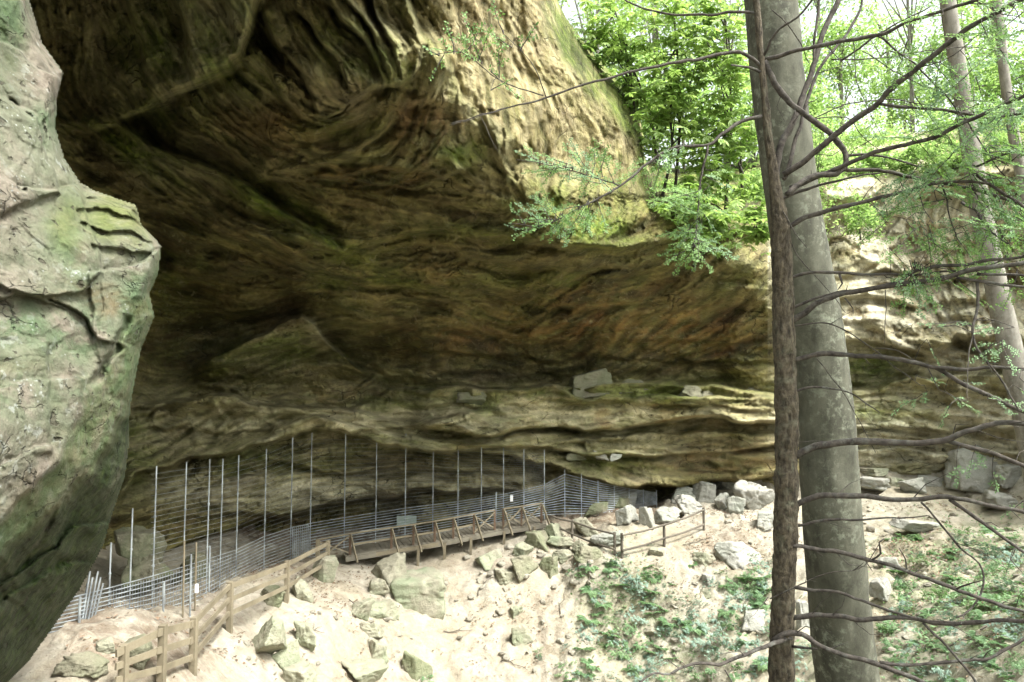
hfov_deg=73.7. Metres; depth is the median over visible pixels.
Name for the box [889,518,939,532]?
boulder
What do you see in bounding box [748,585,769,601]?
shrub
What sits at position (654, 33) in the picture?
forest tree
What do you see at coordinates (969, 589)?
shrub
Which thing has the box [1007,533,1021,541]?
shrub
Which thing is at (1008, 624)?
shrub
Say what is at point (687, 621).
fern
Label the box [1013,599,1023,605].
fern
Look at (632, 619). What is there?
shrub
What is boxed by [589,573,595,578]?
stone
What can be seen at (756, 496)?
boulder
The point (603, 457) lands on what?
boulder
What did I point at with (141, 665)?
boulder
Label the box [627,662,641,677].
shrub
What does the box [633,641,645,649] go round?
fern
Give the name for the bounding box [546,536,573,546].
boulder
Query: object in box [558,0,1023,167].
sky
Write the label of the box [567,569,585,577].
shrub
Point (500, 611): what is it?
stone
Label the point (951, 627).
shrub
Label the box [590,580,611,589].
shrub
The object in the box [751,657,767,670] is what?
fern
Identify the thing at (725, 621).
shrub
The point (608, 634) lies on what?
fern
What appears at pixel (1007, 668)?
shrub
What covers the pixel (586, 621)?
fern
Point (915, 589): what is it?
fallen branch
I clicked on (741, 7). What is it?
forest tree
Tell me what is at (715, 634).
shrub
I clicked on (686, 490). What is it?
boulder
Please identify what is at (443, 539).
boardwalk
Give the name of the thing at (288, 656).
boulder
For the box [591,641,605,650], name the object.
shrub
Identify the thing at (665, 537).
pole railing
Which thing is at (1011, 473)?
boulder
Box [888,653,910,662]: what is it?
fern
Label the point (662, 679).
shrub
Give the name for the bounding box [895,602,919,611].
shrub
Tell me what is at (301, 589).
boulder
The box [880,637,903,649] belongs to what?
shrub
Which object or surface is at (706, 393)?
boulder
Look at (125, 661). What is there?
plank railing
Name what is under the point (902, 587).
shrub
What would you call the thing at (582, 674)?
shrub
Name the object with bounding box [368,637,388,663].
boulder
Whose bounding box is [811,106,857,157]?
bush
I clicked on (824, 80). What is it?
forest tree
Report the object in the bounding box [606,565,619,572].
fern
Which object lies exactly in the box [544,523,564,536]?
boulder
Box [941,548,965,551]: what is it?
fern
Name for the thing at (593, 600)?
shrub
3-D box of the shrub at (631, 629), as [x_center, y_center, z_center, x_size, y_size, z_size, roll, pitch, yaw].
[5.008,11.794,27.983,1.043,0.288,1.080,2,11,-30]
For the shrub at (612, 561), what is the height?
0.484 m
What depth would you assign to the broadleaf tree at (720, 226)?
30.68 m
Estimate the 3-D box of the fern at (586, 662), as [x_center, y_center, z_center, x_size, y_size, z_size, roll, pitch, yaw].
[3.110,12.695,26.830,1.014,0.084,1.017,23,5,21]
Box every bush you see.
[657,178,707,199]
[708,188,736,202]
[734,168,763,198]
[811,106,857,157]
[815,144,856,178]
[827,145,888,178]
[828,100,918,154]
[861,145,918,179]
[893,138,957,177]
[897,99,980,147]
[936,138,993,175]
[950,87,1023,142]
[954,132,1011,167]
[985,122,1023,157]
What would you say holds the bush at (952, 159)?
on the cliff terrain at (321, 194)
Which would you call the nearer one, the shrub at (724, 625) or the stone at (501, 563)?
the shrub at (724, 625)
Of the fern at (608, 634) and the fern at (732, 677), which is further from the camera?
the fern at (608, 634)
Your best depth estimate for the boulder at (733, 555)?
30.55 m
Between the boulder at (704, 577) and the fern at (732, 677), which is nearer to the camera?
the fern at (732, 677)
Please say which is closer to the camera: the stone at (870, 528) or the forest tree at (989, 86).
the stone at (870, 528)
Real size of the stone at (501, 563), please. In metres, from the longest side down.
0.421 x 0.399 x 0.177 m
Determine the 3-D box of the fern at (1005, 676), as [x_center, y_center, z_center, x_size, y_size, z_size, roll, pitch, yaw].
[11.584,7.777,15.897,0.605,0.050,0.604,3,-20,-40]
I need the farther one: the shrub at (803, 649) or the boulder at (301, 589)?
the boulder at (301, 589)
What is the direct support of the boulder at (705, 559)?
on the ground at (339, 639)
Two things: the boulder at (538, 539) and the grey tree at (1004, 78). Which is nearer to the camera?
the grey tree at (1004, 78)
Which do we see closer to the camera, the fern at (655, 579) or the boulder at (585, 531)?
the fern at (655, 579)
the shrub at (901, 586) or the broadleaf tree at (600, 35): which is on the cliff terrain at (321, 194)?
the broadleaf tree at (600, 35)
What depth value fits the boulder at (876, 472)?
40.50 m
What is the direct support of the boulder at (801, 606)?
on the ground at (339, 639)
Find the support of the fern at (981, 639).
on the ground at (339, 639)
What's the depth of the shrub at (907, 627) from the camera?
21.94 m
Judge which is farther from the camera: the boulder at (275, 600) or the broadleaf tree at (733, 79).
the broadleaf tree at (733, 79)
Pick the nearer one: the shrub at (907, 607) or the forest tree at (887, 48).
the shrub at (907, 607)
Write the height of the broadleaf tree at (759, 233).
2.429 m
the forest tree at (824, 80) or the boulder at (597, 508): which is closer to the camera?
the boulder at (597, 508)
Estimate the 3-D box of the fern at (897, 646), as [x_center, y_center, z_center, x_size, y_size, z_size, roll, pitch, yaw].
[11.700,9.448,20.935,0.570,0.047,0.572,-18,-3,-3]
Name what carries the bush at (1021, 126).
on the cliff terrain at (321, 194)
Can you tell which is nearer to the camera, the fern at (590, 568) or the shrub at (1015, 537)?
the shrub at (1015, 537)
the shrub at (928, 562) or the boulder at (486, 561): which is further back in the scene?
the boulder at (486, 561)
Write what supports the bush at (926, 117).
on the cliff terrain at (321, 194)
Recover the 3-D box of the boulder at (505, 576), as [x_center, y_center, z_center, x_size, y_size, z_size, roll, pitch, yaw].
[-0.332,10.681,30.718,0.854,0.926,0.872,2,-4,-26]
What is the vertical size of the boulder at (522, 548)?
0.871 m
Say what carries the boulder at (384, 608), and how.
on the ground at (339, 639)
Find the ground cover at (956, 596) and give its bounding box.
[570,496,1023,681]
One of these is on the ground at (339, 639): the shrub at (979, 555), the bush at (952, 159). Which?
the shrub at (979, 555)
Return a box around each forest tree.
[558,0,669,79]
[583,0,728,162]
[595,31,687,148]
[631,0,748,166]
[637,44,750,172]
[702,75,807,170]
[736,12,850,123]
[753,70,863,142]
[798,0,854,139]
[802,0,893,139]
[815,124,925,146]
[821,0,946,134]
[846,61,954,133]
[858,0,924,131]
[904,0,1023,101]
[911,0,1022,119]
[930,40,1023,126]
[968,2,1023,112]
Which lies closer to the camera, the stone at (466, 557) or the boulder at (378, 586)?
the boulder at (378, 586)
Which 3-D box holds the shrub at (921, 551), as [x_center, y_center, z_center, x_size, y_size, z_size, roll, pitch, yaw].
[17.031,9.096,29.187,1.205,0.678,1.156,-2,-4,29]
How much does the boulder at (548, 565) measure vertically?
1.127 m
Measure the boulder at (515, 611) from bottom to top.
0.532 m
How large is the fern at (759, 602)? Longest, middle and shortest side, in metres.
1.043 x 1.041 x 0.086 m
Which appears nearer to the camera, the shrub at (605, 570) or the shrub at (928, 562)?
the shrub at (928, 562)
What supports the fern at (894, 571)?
on the ground at (339, 639)
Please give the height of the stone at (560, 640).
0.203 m
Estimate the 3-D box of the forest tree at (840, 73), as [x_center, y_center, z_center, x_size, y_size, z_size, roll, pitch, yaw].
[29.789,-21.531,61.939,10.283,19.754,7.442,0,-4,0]
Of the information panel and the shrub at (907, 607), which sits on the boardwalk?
the information panel
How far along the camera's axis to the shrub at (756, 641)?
25.82 m
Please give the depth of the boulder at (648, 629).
27.86 m
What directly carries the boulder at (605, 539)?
on the ground at (339, 639)
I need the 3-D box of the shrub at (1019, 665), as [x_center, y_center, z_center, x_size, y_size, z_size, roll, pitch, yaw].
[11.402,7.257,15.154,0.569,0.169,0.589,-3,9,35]
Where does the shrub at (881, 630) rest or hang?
on the ground at (339, 639)
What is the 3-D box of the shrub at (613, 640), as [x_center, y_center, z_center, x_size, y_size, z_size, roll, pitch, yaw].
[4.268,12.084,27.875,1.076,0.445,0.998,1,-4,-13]
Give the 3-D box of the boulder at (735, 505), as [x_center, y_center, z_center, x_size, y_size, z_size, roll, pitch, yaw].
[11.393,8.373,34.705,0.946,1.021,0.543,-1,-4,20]
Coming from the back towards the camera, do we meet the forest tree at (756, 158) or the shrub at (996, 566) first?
the forest tree at (756, 158)
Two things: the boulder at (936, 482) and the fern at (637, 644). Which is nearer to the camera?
the fern at (637, 644)
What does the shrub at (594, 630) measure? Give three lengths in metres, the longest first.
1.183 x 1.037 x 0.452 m
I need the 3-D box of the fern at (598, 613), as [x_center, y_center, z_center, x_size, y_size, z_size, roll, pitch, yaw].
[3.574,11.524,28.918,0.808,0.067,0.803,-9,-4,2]
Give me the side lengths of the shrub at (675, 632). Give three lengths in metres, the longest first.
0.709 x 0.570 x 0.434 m
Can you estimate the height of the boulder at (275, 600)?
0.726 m
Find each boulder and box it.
[0,0,161,681]
[52,651,109,677]
[95,636,114,653]
[114,525,166,561]
[118,633,152,669]
[121,555,172,595]
[171,552,208,584]
[252,615,286,653]
[260,585,285,607]
[271,639,299,668]
[281,659,317,681]
[292,576,313,602]
[294,621,315,651]
[312,555,338,582]
[341,658,388,681]
[351,597,374,620]
[359,622,383,637]
[368,578,389,594]
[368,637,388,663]
[369,599,399,620]
[371,552,406,594]
[390,566,446,619]
[401,650,432,680]
[455,392,485,404]
[475,549,501,570]
[494,567,515,584]
[510,555,538,582]
[510,606,523,618]
[511,624,534,646]
[512,541,533,556]
[524,530,548,551]
[539,556,557,578]
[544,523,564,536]
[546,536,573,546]
[552,549,573,563]
[565,453,586,460]
[569,368,612,398]
[571,540,588,550]
[573,517,598,536]
[573,545,602,563]
[584,501,607,516]
[589,530,623,545]
[592,450,608,459]
[607,490,636,509]
[609,454,621,460]
[615,504,638,525]
[619,379,647,393]
[638,506,654,529]
[639,617,657,634]
[648,547,663,555]
[654,506,681,523]
[671,486,695,503]
[674,494,706,514]
[678,385,701,396]
[692,481,715,502]
[692,552,715,566]
[700,588,711,598]
[701,573,714,584]
[702,391,712,396]
[712,481,734,489]
[714,492,729,509]
[714,541,762,569]
[726,496,745,513]
[732,480,774,509]
[741,609,764,631]
[756,510,773,531]
[796,599,809,629]
[860,468,888,476]
[860,476,890,491]
[864,535,878,546]
[869,577,891,600]
[877,557,899,571]
[885,476,904,486]
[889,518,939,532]
[897,477,926,493]
[917,475,943,486]
[943,445,1004,492]
[981,489,1017,506]
[994,464,1021,489]
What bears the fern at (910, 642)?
on the ground at (339, 639)
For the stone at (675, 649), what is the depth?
26.83 m
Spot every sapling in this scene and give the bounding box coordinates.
[809,102,865,240]
[834,191,891,247]
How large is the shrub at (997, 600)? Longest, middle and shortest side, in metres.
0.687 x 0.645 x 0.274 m
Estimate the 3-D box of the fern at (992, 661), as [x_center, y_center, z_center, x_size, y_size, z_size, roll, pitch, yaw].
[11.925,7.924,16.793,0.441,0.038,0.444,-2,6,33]
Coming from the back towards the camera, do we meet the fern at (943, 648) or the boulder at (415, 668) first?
the boulder at (415, 668)
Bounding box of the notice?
[195,584,198,592]
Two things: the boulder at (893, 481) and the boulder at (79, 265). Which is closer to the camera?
the boulder at (79, 265)
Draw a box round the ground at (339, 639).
[9,461,1023,681]
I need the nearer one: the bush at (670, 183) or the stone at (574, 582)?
the stone at (574, 582)
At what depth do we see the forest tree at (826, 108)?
59.64 m
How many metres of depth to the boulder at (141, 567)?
24.71 m
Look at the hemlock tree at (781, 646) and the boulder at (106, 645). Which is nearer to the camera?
the hemlock tree at (781, 646)
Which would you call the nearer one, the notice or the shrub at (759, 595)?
the notice
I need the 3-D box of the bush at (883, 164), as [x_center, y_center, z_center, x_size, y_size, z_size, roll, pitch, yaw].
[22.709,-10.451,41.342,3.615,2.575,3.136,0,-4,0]
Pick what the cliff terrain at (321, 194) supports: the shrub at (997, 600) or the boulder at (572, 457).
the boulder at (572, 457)
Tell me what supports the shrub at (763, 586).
on the ground at (339, 639)
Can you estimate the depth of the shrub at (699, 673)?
25.36 m
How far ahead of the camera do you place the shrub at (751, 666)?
24.20 m
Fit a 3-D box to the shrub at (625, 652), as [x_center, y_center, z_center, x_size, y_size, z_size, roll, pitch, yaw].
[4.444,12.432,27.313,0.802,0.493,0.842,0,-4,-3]
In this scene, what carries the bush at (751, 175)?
on the cliff terrain at (321, 194)
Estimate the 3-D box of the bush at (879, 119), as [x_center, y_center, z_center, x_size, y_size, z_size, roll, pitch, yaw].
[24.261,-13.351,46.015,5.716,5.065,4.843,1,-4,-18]
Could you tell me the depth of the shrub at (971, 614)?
20.12 m
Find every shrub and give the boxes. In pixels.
[421,675,434,681]
[548,660,576,677]
[564,563,589,574]
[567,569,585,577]
[572,667,597,680]
[575,623,602,641]
[588,587,607,604]
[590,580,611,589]
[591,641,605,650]
[596,616,619,626]
[602,630,627,645]
[603,567,621,577]
[604,556,619,566]
[604,593,628,600]
[605,639,627,658]
[613,571,632,583]
[614,645,632,661]
[619,644,635,659]
[622,580,636,593]
[623,569,648,594]
[623,620,640,637]
[624,604,648,623]
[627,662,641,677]
[627,664,658,681]
[631,587,648,598]
[635,654,659,678]
[638,596,657,609]
[642,645,667,666]
[645,567,666,577]
[653,618,681,637]
[656,675,673,681]
[664,603,698,628]
[665,591,691,602]
[666,626,677,637]
[679,623,710,651]
[684,608,724,631]
[685,666,705,681]
[688,597,706,607]
[702,574,721,590]
[702,665,716,679]
[703,640,721,660]
[704,622,741,650]
[713,632,740,650]
[718,611,739,629]
[720,617,741,627]
[721,658,743,671]
[724,575,743,592]
[724,594,751,610]
[738,565,766,586]
[741,661,759,681]
[742,640,755,651]
[744,585,757,593]
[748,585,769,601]
[748,635,763,646]
[749,559,771,573]
[750,589,770,607]
[755,654,767,666]
[756,575,769,594]
[763,608,770,621]
[795,637,811,657]
[795,660,807,681]
[875,623,897,633]
[876,623,898,633]
[878,620,895,636]
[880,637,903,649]
[889,597,910,614]
[891,583,913,590]
[893,579,917,593]
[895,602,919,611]
[895,655,910,670]
[896,533,920,540]
[900,639,922,654]
[903,623,919,632]
[905,545,924,556]
[906,555,934,566]
[914,666,929,675]
[920,584,952,599]
[929,665,950,681]
[931,608,953,615]
[938,607,959,621]
[940,626,958,636]
[941,597,963,607]
[945,536,976,545]
[953,638,969,653]
[954,562,971,572]
[956,526,973,531]
[956,583,994,601]
[958,610,989,625]
[960,549,989,561]
[964,650,991,668]
[973,537,1007,557]
[976,565,997,578]
[979,640,998,658]
[984,614,1023,641]
[988,559,1006,568]
[988,593,1007,608]
[989,545,1023,567]
[991,570,1017,591]
[1002,658,1015,669]
[1003,617,1023,632]
[1004,653,1023,667]
[1005,552,1021,561]
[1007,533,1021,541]
[1010,659,1023,674]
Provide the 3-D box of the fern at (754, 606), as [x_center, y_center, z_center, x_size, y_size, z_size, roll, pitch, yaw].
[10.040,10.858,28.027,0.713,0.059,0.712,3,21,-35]
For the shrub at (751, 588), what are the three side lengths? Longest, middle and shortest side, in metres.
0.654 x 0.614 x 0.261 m
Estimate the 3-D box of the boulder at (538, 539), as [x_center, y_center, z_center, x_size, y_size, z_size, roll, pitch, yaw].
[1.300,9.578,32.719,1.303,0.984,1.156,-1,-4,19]
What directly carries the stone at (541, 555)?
on the ground at (339, 639)
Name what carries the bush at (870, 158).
on the cliff terrain at (321, 194)
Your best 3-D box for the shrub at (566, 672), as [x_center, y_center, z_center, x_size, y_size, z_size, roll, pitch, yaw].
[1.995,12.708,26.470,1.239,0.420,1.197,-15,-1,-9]
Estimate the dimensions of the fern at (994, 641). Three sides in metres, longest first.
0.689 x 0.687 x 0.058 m
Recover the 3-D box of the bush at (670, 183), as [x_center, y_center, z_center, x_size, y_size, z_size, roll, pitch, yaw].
[8.699,-7.480,35.955,3.246,2.253,2.834,0,-4,0]
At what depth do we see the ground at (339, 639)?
27.43 m
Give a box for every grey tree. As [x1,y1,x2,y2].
[939,0,1023,481]
[992,0,1023,215]
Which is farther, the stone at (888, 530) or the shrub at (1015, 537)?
the stone at (888, 530)
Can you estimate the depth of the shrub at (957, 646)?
18.32 m
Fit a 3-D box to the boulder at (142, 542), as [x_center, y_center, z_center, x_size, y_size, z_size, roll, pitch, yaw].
[-14.125,7.730,25.669,1.709,1.374,1.458,-2,-4,26]
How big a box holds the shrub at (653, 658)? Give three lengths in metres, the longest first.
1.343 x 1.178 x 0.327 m
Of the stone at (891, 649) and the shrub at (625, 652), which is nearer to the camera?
the stone at (891, 649)
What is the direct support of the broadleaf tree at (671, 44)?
on the cliff terrain at (321, 194)
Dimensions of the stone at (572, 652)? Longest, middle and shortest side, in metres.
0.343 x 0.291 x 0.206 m
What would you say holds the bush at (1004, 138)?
on the cliff terrain at (321, 194)
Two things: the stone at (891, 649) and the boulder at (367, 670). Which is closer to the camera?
the stone at (891, 649)
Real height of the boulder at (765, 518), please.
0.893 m
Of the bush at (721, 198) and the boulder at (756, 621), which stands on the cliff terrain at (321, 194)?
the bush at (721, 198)
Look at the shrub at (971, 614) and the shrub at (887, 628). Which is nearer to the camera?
the shrub at (971, 614)
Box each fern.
[572,647,594,649]
[574,670,595,678]
[576,615,601,625]
[578,563,598,573]
[579,584,601,598]
[579,658,600,670]
[588,611,604,616]
[589,600,612,608]
[598,631,621,637]
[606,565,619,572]
[621,667,637,671]
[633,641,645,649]
[640,588,662,594]
[646,574,662,583]
[656,616,678,628]
[672,617,692,625]
[682,622,706,634]
[717,607,736,615]
[727,672,740,681]
[750,600,757,608]
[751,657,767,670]
[753,574,771,580]
[753,598,769,609]
[757,658,767,669]
[885,645,900,654]
[886,570,904,572]
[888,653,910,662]
[895,592,908,600]
[905,640,918,646]
[916,551,938,557]
[918,608,934,618]
[923,639,942,647]
[937,645,949,651]
[938,629,953,636]
[939,574,967,580]
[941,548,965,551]
[965,630,975,639]
[972,600,991,609]
[972,609,989,617]
[974,636,989,647]
[978,593,995,597]
[979,525,1005,533]
[987,640,1008,647]
[987,659,997,666]
[997,672,1015,678]
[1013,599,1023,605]
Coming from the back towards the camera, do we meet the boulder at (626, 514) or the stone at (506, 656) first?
the boulder at (626, 514)
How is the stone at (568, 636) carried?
on the ground at (339, 639)
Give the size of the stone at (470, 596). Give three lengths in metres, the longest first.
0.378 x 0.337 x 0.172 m
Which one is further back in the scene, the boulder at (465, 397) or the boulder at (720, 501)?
the boulder at (720, 501)
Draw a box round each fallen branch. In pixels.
[905,582,927,596]
[931,639,967,649]
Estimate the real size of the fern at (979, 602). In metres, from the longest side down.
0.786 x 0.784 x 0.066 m
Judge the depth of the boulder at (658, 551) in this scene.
31.07 m
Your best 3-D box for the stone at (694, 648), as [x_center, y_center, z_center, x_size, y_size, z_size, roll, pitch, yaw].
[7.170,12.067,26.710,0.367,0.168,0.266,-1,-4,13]
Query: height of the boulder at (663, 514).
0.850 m
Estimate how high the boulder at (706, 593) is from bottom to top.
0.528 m
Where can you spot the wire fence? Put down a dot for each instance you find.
(648, 497)
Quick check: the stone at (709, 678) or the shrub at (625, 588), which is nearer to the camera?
the stone at (709, 678)
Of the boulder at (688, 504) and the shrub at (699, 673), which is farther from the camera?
the boulder at (688, 504)
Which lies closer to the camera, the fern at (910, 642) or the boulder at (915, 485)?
the fern at (910, 642)
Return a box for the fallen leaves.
[62,483,1023,681]
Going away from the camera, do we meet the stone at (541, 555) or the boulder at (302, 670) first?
the boulder at (302, 670)
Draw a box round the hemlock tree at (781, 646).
[423,0,1023,681]
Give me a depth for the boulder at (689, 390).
38.06 m
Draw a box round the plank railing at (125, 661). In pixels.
[114,539,329,681]
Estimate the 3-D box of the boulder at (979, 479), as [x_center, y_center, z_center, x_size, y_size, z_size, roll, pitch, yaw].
[26.248,7.330,38.808,2.768,2.738,2.214,0,-4,0]
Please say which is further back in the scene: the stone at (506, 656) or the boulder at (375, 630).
the stone at (506, 656)
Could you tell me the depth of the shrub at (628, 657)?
27.10 m
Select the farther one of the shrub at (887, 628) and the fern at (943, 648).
the shrub at (887, 628)
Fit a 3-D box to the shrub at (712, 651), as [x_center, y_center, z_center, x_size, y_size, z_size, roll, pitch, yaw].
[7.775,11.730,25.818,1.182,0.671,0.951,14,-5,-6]
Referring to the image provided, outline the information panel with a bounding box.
[397,516,416,539]
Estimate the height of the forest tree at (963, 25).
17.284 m
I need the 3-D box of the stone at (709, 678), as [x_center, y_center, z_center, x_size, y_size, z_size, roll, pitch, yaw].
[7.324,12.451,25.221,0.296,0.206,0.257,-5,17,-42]
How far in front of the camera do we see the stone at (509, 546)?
32.62 m
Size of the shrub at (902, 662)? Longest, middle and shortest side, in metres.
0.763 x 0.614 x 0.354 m
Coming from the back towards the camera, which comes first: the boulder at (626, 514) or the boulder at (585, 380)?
the boulder at (585, 380)
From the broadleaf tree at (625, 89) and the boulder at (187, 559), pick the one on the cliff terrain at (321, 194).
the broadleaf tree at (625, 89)
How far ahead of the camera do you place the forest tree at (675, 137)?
47.11 m
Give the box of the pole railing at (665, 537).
[550,507,704,558]
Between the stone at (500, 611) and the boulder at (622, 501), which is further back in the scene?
the boulder at (622, 501)
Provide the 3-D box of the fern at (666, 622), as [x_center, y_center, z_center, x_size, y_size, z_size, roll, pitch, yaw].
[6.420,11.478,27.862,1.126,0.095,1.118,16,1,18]
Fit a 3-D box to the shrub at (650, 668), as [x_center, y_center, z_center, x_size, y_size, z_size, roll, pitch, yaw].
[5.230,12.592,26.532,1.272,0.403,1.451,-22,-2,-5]
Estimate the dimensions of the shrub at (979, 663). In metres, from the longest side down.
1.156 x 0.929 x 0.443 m
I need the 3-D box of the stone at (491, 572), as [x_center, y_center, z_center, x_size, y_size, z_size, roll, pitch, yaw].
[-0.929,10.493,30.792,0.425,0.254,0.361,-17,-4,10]
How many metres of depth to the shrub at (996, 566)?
24.04 m
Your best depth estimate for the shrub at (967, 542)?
28.35 m
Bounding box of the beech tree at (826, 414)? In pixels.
[744,0,880,681]
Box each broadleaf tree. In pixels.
[570,0,655,120]
[601,39,657,161]
[616,0,745,194]
[624,63,727,196]
[645,182,767,271]
[668,0,752,209]
[672,106,765,209]
[736,204,769,255]
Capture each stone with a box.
[243,641,249,646]
[462,554,469,559]
[467,593,474,598]
[487,569,494,575]
[495,608,504,614]
[497,560,505,566]
[503,653,509,660]
[504,543,514,549]
[537,552,547,557]
[556,637,564,643]
[561,564,570,571]
[565,633,572,638]
[568,649,575,655]
[569,579,577,585]
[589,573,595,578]
[670,637,678,642]
[671,646,680,651]
[690,646,699,651]
[707,674,712,681]
[866,526,874,531]
[884,529,893,532]
[887,647,895,651]
[965,570,974,574]
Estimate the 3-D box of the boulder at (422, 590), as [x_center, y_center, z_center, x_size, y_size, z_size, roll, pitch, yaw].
[-3.998,10.975,29.625,2.399,1.953,1.919,0,-4,0]
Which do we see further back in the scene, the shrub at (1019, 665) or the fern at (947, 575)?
the fern at (947, 575)
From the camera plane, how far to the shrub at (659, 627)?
27.44 m
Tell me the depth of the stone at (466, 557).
32.16 m
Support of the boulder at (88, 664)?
on the ground at (339, 639)
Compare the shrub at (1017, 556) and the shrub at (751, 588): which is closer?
the shrub at (1017, 556)
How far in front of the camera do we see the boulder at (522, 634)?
27.83 m
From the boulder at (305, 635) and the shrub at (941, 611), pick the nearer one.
the shrub at (941, 611)
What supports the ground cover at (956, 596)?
on the ground at (339, 639)
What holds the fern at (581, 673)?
on the ground at (339, 639)
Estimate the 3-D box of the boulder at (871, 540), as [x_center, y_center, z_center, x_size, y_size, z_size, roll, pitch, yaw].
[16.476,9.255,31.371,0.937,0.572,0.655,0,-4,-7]
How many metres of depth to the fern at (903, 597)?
24.40 m
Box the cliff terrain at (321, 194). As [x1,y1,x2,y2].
[29,0,1023,551]
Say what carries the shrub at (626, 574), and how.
on the ground at (339, 639)
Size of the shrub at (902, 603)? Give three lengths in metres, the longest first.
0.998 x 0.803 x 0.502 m
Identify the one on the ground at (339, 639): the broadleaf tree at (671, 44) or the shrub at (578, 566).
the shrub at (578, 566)
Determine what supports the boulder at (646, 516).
on the ground at (339, 639)
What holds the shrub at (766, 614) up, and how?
on the ground at (339, 639)
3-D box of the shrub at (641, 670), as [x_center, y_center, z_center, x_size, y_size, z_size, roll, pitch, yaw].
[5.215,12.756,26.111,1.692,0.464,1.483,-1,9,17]
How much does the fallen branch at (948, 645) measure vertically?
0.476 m
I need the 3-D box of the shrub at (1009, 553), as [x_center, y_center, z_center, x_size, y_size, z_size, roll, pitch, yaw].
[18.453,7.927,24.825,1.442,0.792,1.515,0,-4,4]
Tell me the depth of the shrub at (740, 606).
28.00 m
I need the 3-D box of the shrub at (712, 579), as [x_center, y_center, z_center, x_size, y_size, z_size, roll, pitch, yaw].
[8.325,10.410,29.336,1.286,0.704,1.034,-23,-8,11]
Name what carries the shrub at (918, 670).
on the ground at (339, 639)
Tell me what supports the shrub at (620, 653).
on the ground at (339, 639)
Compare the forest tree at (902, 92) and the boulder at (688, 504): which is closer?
the boulder at (688, 504)
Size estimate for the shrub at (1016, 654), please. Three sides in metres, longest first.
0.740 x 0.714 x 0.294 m
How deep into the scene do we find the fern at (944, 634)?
20.13 m
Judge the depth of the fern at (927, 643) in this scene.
19.66 m
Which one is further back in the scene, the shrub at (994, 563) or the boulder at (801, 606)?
the boulder at (801, 606)
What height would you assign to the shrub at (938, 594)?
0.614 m
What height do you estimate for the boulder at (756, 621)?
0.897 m
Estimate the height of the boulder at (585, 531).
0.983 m
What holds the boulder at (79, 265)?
on the ground at (339, 639)
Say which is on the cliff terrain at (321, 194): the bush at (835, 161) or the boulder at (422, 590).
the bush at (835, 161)
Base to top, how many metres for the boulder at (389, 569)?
1.882 m
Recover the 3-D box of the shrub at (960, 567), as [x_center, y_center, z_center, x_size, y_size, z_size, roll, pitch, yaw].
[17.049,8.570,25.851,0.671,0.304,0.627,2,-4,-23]
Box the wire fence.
[48,433,656,632]
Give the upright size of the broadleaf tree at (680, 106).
6.292 m
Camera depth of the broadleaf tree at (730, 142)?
31.16 m
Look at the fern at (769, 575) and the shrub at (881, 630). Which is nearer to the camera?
the shrub at (881, 630)
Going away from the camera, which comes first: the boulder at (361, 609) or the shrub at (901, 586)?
the shrub at (901, 586)
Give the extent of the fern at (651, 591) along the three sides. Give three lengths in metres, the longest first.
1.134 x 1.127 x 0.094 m
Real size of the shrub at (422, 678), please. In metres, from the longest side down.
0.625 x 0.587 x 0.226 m
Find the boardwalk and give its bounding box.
[319,503,549,565]
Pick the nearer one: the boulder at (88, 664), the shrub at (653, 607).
the boulder at (88, 664)
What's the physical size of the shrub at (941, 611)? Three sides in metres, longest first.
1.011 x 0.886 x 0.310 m
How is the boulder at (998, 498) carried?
on the ground at (339, 639)
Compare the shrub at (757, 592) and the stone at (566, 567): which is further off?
the stone at (566, 567)
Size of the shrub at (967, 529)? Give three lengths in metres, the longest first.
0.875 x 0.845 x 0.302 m
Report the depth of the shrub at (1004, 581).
21.89 m
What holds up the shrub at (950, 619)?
on the ground at (339, 639)
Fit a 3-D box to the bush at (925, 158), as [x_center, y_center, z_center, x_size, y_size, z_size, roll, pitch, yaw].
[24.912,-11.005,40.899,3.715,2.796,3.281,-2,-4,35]
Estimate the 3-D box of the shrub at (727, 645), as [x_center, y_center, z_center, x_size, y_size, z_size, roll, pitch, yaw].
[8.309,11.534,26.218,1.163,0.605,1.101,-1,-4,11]
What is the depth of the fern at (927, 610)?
22.40 m
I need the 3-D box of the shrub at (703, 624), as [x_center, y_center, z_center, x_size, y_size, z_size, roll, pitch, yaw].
[7.816,11.266,27.665,1.266,0.631,1.366,1,-4,-17]
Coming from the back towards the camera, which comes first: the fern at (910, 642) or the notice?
the fern at (910, 642)
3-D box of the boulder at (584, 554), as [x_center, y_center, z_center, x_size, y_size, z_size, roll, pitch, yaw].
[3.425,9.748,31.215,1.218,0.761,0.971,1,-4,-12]
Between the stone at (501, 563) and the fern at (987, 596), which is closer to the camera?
the fern at (987, 596)
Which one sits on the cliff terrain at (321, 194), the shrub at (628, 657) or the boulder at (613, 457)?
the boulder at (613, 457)
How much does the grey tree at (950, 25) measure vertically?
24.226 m
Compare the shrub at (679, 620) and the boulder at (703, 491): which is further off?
the boulder at (703, 491)
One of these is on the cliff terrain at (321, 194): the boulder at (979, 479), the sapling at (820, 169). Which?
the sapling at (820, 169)
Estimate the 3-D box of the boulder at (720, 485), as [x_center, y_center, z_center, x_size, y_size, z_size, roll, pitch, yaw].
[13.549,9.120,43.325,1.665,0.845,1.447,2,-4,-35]
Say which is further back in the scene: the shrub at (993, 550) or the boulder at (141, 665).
the shrub at (993, 550)
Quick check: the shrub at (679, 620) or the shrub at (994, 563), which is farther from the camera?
the shrub at (679, 620)
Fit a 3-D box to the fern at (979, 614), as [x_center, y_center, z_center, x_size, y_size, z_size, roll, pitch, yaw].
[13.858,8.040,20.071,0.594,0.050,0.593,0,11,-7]
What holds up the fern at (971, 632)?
on the ground at (339, 639)
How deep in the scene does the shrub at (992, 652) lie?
17.31 m
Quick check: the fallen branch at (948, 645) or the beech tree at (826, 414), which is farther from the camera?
the fallen branch at (948, 645)

